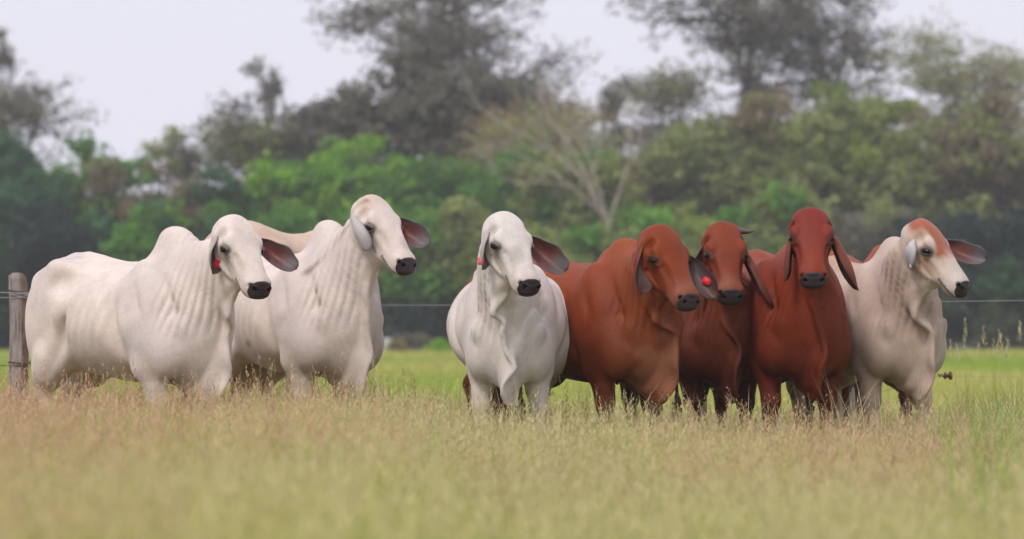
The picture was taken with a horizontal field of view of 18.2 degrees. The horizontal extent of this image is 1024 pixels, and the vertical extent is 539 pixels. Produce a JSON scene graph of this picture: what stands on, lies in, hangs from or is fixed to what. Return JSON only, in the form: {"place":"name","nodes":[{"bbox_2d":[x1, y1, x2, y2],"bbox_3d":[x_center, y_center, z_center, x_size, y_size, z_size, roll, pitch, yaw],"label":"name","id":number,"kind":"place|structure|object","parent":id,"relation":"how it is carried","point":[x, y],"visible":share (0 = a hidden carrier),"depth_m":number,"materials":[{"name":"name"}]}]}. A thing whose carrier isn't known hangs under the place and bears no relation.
{"place":"outdoors","nodes":[
{"label":"outdoors","id":0,"kind":"place"},
{"bbox_2d":[0,347,1023,439],"bbox_3d":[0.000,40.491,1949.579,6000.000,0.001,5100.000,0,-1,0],"label":"ground","id":1,"kind":"structure","parent":0,"point":[463,391],"depth_m":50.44,"materials":[{"name":"green plant"}]},
{"bbox_2d":[0,26,27,309],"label":"sparse tree","id":2,"kind":"object","parent":1,"relation":"on","point":[8,58],"visible":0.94,"depth_m":172.87,"materials":[{"name":"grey plant"}]},
{"bbox_2d":[0,181,30,347],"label":"leafy tree","id":3,"kind":"object","parent":1,"relation":"on","point":[6,205],"visible":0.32,"depth_m":151.63,"materials":[{"name":"green plant"}]},
{"bbox_2d":[8,273,29,406],"bbox_3d":[-3.665,0.704,23.791,0.168,1.360,0.146,0,-1,0],"label":"fence post","id":4,"kind":"object","parent":1,"relation":"on","point":[18,347],"visible":0.66,"depth_m":23.74,"materials":[{"name":"grey wood"}]},
{"bbox_2d":[0,292,28,296],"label":"fence wire","id":5,"kind":"object","parent":4,"relation":"attached to","point":[15,294],"visible":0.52,"depth_m":23.73,"materials":[{"name":"grey metal"}]},
{"bbox_2d":[0,360,177,388],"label":"fence wire","id":6,"kind":"object","parent":4,"relation":"attached to","point":[29,365],"visible":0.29,"depth_m":23.72,"materials":[{"name":"grey metal"}]},
{"bbox_2d":[0,129,84,257],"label":"leafy tree","id":7,"kind":"object","parent":1,"relation":"on","point":[17,160],"visible":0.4,"depth_m":160.98,"materials":[{"name":"green plant"}]},
{"bbox_2d":[0,69,108,165],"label":"airy tree","id":8,"kind":"object","parent":1,"relation":"on","point":[14,103],"visible":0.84,"depth_m":171.44,"materials":[{"name":"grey plant"}]},
{"bbox_2d":[0,198,128,304],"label":"leafy tree","id":9,"kind":"object","parent":1,"relation":"on","point":[39,234],"visible":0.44,"depth_m":149.64,"materials":[{"name":"green plant"}]},
{"bbox_2d":[33,129,154,221],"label":"leafy tree","id":10,"kind":"object","parent":1,"relation":"on","point":[85,149],"visible":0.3,"depth_m":163.70,"materials":[{"name":"green plant"}]},
{"bbox_2d":[69,154,169,230],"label":"leafy tree","id":11,"kind":"object","parent":1,"relation":"on","point":[110,183],"visible":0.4,"depth_m":161.25,"materials":[{"name":"green plant"}]},
{"bbox_2d":[88,192,191,261],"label":"leafy tree","id":12,"kind":"object","parent":1,"relation":"on","point":[134,241],"visible":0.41,"depth_m":149.28,"materials":[{"name":"green plant"}]},
{"bbox_2d":[25,214,298,425],"bbox_3d":[-2.265,0.455,20.337,2.198,1.571,0.787,-1,-2,40],"label":"cow","id":13,"kind":"object","parent":1,"relation":"on","point":[165,307],"visible":0.89,"depth_m":20.00},
{"bbox_2d":[135,122,191,196],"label":"sparse tree","id":14,"kind":"object","parent":1,"relation":"on","point":[170,140],"visible":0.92,"depth_m":167.68,"materials":[{"name":"green plant"}]},
{"bbox_2d":[119,164,245,237],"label":"leafy tree","id":15,"kind":"object","parent":1,"relation":"on","point":[193,195],"visible":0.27,"depth_m":159.86,"materials":[{"name":"green plant"}]},
{"bbox_2d":[167,143,204,188],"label":"sparse tree","id":16,"kind":"object","parent":1,"relation":"on","point":[184,155],"visible":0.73,"depth_m":167.93,"materials":[{"name":"grey plant"}]},
{"bbox_2d":[192,210,225,240],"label":"leafy tree","id":17,"kind":"object","parent":1,"relation":"on","point":[209,225],"depth_m":149.46,"materials":[{"name":"green plant"}]},
{"bbox_2d":[195,184,269,233],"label":"leafy tree","id":18,"kind":"object","parent":1,"relation":"on","point":[242,206],"visible":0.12,"depth_m":159.25,"materials":[{"name":"green plant"}]},
{"bbox_2d":[164,89,325,196],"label":"airy tree","id":19,"kind":"object","parent":1,"relation":"on","point":[240,141],"visible":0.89,"depth_m":167.32,"materials":[{"name":"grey plant"}]},
{"bbox_2d":[237,55,293,165],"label":"sparse tree","id":20,"kind":"object","parent":1,"relation":"on","point":[273,90],"visible":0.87,"depth_m":170.08,"materials":[{"name":"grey plant"}]},
{"bbox_2d":[201,220,344,416],"bbox_3d":[-1.567,0.477,23.076,0.853,1.627,2.236,-1,-1,30],"label":"cow","id":21,"kind":"object","parent":1,"relation":"on","point":[296,243],"visible":0.06,"depth_m":22.48},
{"bbox_2d":[253,208,318,233],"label":"leafy tree","id":22,"kind":"object","parent":1,"relation":"on","point":[287,222],"visible":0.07,"depth_m":148.45,"materials":[{"name":"green plant"}]},
{"bbox_2d":[242,149,345,233],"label":"leafy tree","id":23,"kind":"object","parent":1,"relation":"on","point":[277,190],"visible":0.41,"depth_m":158.70,"materials":[{"name":"green plant"}]},
{"bbox_2d":[240,100,371,168],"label":"leafy tree","id":24,"kind":"object","parent":1,"relation":"on","point":[311,136],"visible":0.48,"depth_m":169.49,"materials":[{"name":"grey plant"}]},
{"bbox_2d":[219,194,429,409],"bbox_3d":[-1.352,0.393,21.505,0.789,1.741,2.244,1,-1,-36],"label":"cow","id":25,"kind":"object","parent":1,"relation":"on","point":[319,308],"visible":0.76,"depth_m":21.00},
{"bbox_2d":[297,195,411,324],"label":"leafy tree","id":26,"kind":"object","parent":1,"relation":"on","point":[345,218],"visible":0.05,"depth_m":149.53,"materials":[{"name":"green plant"}]},
{"bbox_2d":[293,75,423,189],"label":"leafy tree","id":27,"kind":"object","parent":1,"relation":"on","point":[363,100],"visible":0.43,"depth_m":170.84,"materials":[{"name":"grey plant"}]},
{"bbox_2d":[296,132,425,223],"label":"leafy tree","id":28,"kind":"object","parent":1,"relation":"on","point":[334,160],"visible":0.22,"depth_m":162.30,"materials":[{"name":"green plant"}]},
{"bbox_2d":[383,338,391,350],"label":"concrete marker","id":29,"kind":"object","parent":1,"relation":"on","point":[386,341],"visible":0.41,"depth_m":127.79,"materials":[{"name":"grey concrete"}]},
{"bbox_2d":[386,337,408,352],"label":"bush","id":30,"kind":"object","parent":1,"relation":"on","point":[398,344],"visible":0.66,"depth_m":126.75,"materials":[{"name":"beige plant"}]},
{"bbox_2d":[394,332,435,352],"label":"bush","id":31,"kind":"object","parent":1,"relation":"on","point":[413,341],"visible":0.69,"depth_m":127.60,"materials":[{"name":"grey plant"}]},
{"bbox_2d":[377,205,476,332],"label":"leafy tree","id":32,"kind":"object","parent":1,"relation":"on","point":[425,282],"visible":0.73,"depth_m":147.78,"materials":[{"name":"green plant"}]},
{"bbox_2d":[358,153,504,337],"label":"leafy tree","id":33,"kind":"object","parent":1,"relation":"on","point":[432,184],"visible":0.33,"depth_m":160.32,"materials":[{"name":"green plant"}]},
{"bbox_2d":[423,337,452,353],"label":"bush","id":34,"kind":"object","parent":1,"relation":"on","point":[437,345],"visible":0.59,"depth_m":125.71,"materials":[{"name":"green plant"}]},
{"bbox_2d":[302,0,606,175],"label":"airy tree","id":35,"kind":"object","parent":1,"relation":"on","point":[436,24],"visible":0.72,"depth_m":174.79,"materials":[{"name":"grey plant"}]},
{"bbox_2d":[358,33,551,330],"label":"leafy tree","id":36,"kind":"object","parent":1,"relation":"on","point":[433,106],"visible":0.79,"depth_m":170.03,"materials":[{"name":"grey plant"}]},
{"bbox_2d":[450,134,532,215],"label":"leafy tree","id":37,"kind":"object","parent":1,"relation":"on","point":[464,162],"visible":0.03,"depth_m":164.43,"materials":[{"name":"green plant"}]},
{"bbox_2d":[428,193,559,325],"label":"leafy tree","id":38,"kind":"object","parent":1,"relation":"on","point":[474,220],"visible":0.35,"depth_m":149.18,"materials":[{"name":"green plant"}]},
{"bbox_2d":[446,211,569,440],"bbox_3d":[0.009,0.450,20.335,0.877,1.584,2.067,0,-1,2],"label":"cow","id":39,"kind":"object","parent":1,"relation":"on","point":[507,322],"visible":0.89,"depth_m":19.80},
{"bbox_2d":[0,352,1023,538],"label":"tall grass","id":40,"kind":"structure","parent":1,"relation":"on","point":[285,467],"depth_m":11.39,"materials":[{"name":"dry yellowish-tan grass"}]},
{"bbox_2d":[0,282,1023,350],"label":"undergrowth","id":41,"kind":"object","parent":1,"relation":"on","point":[431,326],"visible":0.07,"depth_m":144.93,"materials":[{"name":"green plant"}]},
{"bbox_2d":[454,141,570,234],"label":"leafy tree","id":42,"kind":"object","parent":1,"relation":"on","point":[533,203],"visible":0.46,"depth_m":156.23,"materials":[{"name":"green plant"}]},
{"bbox_2d":[421,95,635,194],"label":"airy tree","id":43,"kind":"object","parent":1,"relation":"on","point":[498,131],"visible":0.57,"depth_m":162.45,"materials":[{"name":"green plant"}]},
{"bbox_2d":[472,228,602,276],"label":"leafy tree","id":44,"kind":"object","parent":1,"relation":"on","point":[589,257],"visible":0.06,"depth_m":143.00,"materials":[{"name":"green plant"}]},
{"bbox_2d":[482,63,612,157],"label":"airy tree","id":45,"kind":"object","parent":1,"relation":"on","point":[559,103],"visible":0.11,"depth_m":172.97,"materials":[{"name":"green plant"}]},
{"bbox_2d":[463,249,639,428],"bbox_3d":[0.416,0.562,22.502,1.753,1.441,0.724,-1,-1,30],"label":"cow","id":46,"kind":"object","parent":1,"relation":"on","point":[466,381],"visible":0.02,"depth_m":22.43},
{"bbox_2d":[448,58,655,235],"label":"bare tree","id":47,"kind":"object","parent":1,"relation":"on","point":[596,207],"visible":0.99,"depth_m":146.32,"materials":[{"name":"beige plant"}]},
{"bbox_2d":[503,91,638,205],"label":"airy tree","id":48,"kind":"object","parent":1,"relation":"on","point":[575,115],"visible":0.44,"depth_m":161.46,"materials":[{"name":"green plant"}]},
{"bbox_2d":[531,144,655,243],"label":"leafy tree","id":49,"kind":"object","parent":1,"relation":"on","point":[578,211],"visible":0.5,"depth_m":155.44,"materials":[{"name":"green plant"}]},
{"bbox_2d":[492,224,718,434],"bbox_3d":[0.580,0.487,20.538,0.760,1.516,2.086,1,-2,-40],"label":"cow","id":50,"kind":"object","parent":1,"relation":"on","point":[628,301],"visible":0.75,"depth_m":20.06},
{"bbox_2d":[594,83,627,157],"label":"sparse tree","id":51,"kind":"object","parent":1,"relation":"on","point":[614,103],"visible":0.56,"depth_m":174.47,"materials":[{"name":"green plant"}]},
{"bbox_2d":[560,202,672,259],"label":"leafy tree","id":52,"kind":"object","parent":1,"relation":"on","point":[596,240],"visible":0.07,"depth_m":142.40,"materials":[{"name":"green plant"}]},
{"bbox_2d":[578,50,730,157],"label":"airy tree","id":53,"kind":"object","parent":1,"relation":"on","point":[665,98],"visible":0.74,"depth_m":172.39,"materials":[{"name":"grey plant"}]},
{"bbox_2d":[609,138,708,239],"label":"leafy tree","id":54,"kind":"object","parent":1,"relation":"on","point":[647,187],"visible":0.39,"depth_m":160.31,"materials":[{"name":"green plant"}]},
{"bbox_2d":[632,111,766,245],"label":"leafy tree","id":55,"kind":"object","parent":1,"relation":"on","point":[698,151],"visible":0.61,"depth_m":161.38,"materials":[{"name":"green plant"}]},
{"bbox_2d":[657,222,773,436],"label":"cow","id":56,"kind":"object","parent":1,"relation":"on","point":[715,344],"visible":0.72,"depth_m":20.84},
{"bbox_2d":[670,199,771,257],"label":"leafy tree","id":57,"kind":"object","parent":1,"relation":"on","point":[693,243],"visible":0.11,"depth_m":148.57,"materials":[{"name":"green plant"}]},
{"bbox_2d":[605,0,844,116],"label":"airy tree","id":58,"kind":"object","parent":1,"relation":"on","point":[748,79],"visible":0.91,"depth_m":175.75,"materials":[{"name":"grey plant"}]},
{"bbox_2d":[700,85,814,243],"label":"leafy tree","id":59,"kind":"object","parent":1,"relation":"on","point":[754,119],"visible":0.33,"depth_m":162.43,"materials":[{"name":"green plant"}]},
{"bbox_2d":[710,177,846,254],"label":"leafy tree","id":60,"kind":"object","parent":1,"relation":"on","point":[775,201],"visible":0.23,"depth_m":149.51,"materials":[{"name":"green plant"}]},
{"bbox_2d":[710,207,858,439],"bbox_3d":[1.811,0.438,21.180,0.747,1.639,2.097,0,-1,-14],"label":"cow","id":61,"kind":"object","parent":1,"relation":"on","point":[800,336],"visible":0.81,"depth_m":20.58},
{"bbox_2d":[747,90,884,237],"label":"leafy tree","id":62,"kind":"object","parent":1,"relation":"on","point":[834,143],"visible":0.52,"depth_m":160.75,"materials":[{"name":"green plant"}]},
{"bbox_2d":[714,0,918,118],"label":"airy tree","id":63,"kind":"object","parent":1,"relation":"on","point":[815,43],"visible":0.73,"depth_m":178.83,"materials":[{"name":"green plant"}]},
{"bbox_2d":[850,387,854,422],"bbox_3d":[2.409,1.074,22.883,0.093,0.583,0.082,0,-1,0],"label":"fence post","id":64,"kind":"object","parent":1,"relation":"on","point":[852,395],"visible":0.09,"depth_m":22.85,"materials":[{"name":"grey wood"}]},
{"bbox_2d":[805,245,912,429],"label":"cow","id":65,"kind":"object","parent":1,"relation":"on","point":[846,390],"visible":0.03,"depth_m":23.21},
{"bbox_2d":[804,78,928,163],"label":"leafy tree","id":66,"kind":"object","parent":1,"relation":"on","point":[897,109],"visible":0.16,"depth_m":169.43,"materials":[{"name":"green plant"}]},
{"bbox_2d":[825,193,930,262],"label":"leafy tree","id":67,"kind":"object","parent":1,"relation":"on","point":[862,241],"visible":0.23,"depth_m":149.67,"materials":[{"name":"green plant"}]},
{"bbox_2d":[785,218,986,439],"bbox_3d":[2.451,0.473,21.438,0.759,1.580,2.103,1,-1,-24],"label":"cow","id":68,"kind":"object","parent":1,"relation":"on","point":[897,322],"visible":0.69,"depth_m":20.88},
{"bbox_2d":[814,100,957,239],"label":"leafy tree","id":69,"kind":"object","parent":1,"relation":"on","point":[899,179],"visible":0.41,"depth_m":162.00,"materials":[{"name":"green plant"}]},
{"bbox_2d":[859,3,1023,150],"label":"airy tree","id":70,"kind":"object","parent":1,"relation":"on","point":[946,84],"visible":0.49,"depth_m":170.69,"materials":[{"name":"green plant"}]},
{"bbox_2d":[872,205,1013,348],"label":"leafy tree","id":71,"kind":"object","parent":1,"relation":"on","point":[970,230],"visible":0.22,"depth_m":149.05,"materials":[{"name":"green plant"}]},
{"bbox_2d":[899,107,1020,349],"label":"leafy tree","id":72,"kind":"object","parent":1,"relation":"on","point":[952,172],"visible":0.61,"depth_m":162.25,"materials":[{"name":"green plant"}]},
{"bbox_2d":[944,318,982,428],"bbox_3d":[3.572,0.874,25.500,0.403,0.989,0.633,0,-1,0],"label":"grass tussock","id":73,"kind":"object","parent":1,"relation":"on","point":[957,397],"depth_m":25.49,"materials":[{"name":"green plant"}]},
{"bbox_2d":[919,27,1023,329],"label":"airy tree","id":74,"kind":"object","parent":1,"relation":"on","point":[1015,69],"visible":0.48,"depth_m":170.52,"materials":[{"name":"green plant"}]},
{"bbox_2d":[941,90,1023,349],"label":"leafy tree","id":75,"kind":"object","parent":1,"relation":"on","point":[1005,175],"visible":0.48,"depth_m":162.25,"materials":[{"name":"green plant"}]},
{"bbox_2d":[952,326,1014,416],"bbox_3d":[3.861,0.915,25.999,0.735,0.926,0.471,-1,-1,30],"label":"grass tussock","id":76,"kind":"object","parent":1,"relation":"on","point":[993,383],"depth_m":25.98,"materials":[{"name":"green plant"}]},
{"bbox_2d":[959,204,1023,348],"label":"leafy tree","id":77,"kind":"object","parent":1,"relation":"on","point":[1004,273],"visible":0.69,"depth_m":149.60,"materials":[{"name":"green plant"}]},
{"bbox_2d":[983,320,1023,422],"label":"grass tussock","id":78,"kind":"object","parent":1,"relation":"on","point":[1006,356],"depth_m":24.80,"materials":[{"name":"green plant"}]},
{"bbox_2d":[1014,197,1023,207],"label":"leafy tree","id":79,"kind":"object","parent":1,"relation":"on","point":[1016,205],"visible":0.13,"depth_m":159.84,"materials":[{"name":"green plant"}]},
{"bbox_2d":[0,0,1023,198],"label":"sky","id":80,"kind":"structure","parent":0,"point":[152,65],"materials":[{"name":"white"}]},
{"bbox_2d":[4,181,1023,348],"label":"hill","id":81,"kind":"structure","parent":0,"point":[960,345],"depth_m":192.59,"materials":[{"name":"green plant"}]},
{"bbox_3d":[11.995,0.729,23.790,0.149,1.309,0.136,0,-1,0],"label":"fence post","id":82,"kind":"object","parent":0,"visible":0},
{"bbox_2d":[881,376,1023,391],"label":"fence wire","id":83,"kind":"object","parent":82,"relation":"attached to","point":[964,376],"visible":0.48,"depth_m":23.72,"materials":[{"name":"grey metal"}]},
{"bbox_2d":[937,371,952,379],"bbox_3d":[3.209,0.787,23.719,0.109,0.062,0.064,0,-1,0],"label":"wire insulator","id":84,"kind":"object","parent":83,"relation":"attached to","point":[949,375],"visible":1,"depth_m":23.70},
{"bbox_3d":[-8.416,0.718,23.790,0.168,1.331,0.136,0,-1,0],"label":"fence post","id":85,"kind":"object","parent":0,"visible":0},
{"bbox_2d":[0,297,1023,305],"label":"fence wire","id":86,"kind":"object","parent":85,"relation":"attached to","point":[450,305],"visible":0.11,"depth_m":23.73,"materials":[{"name":"grey metal"}]}
]}

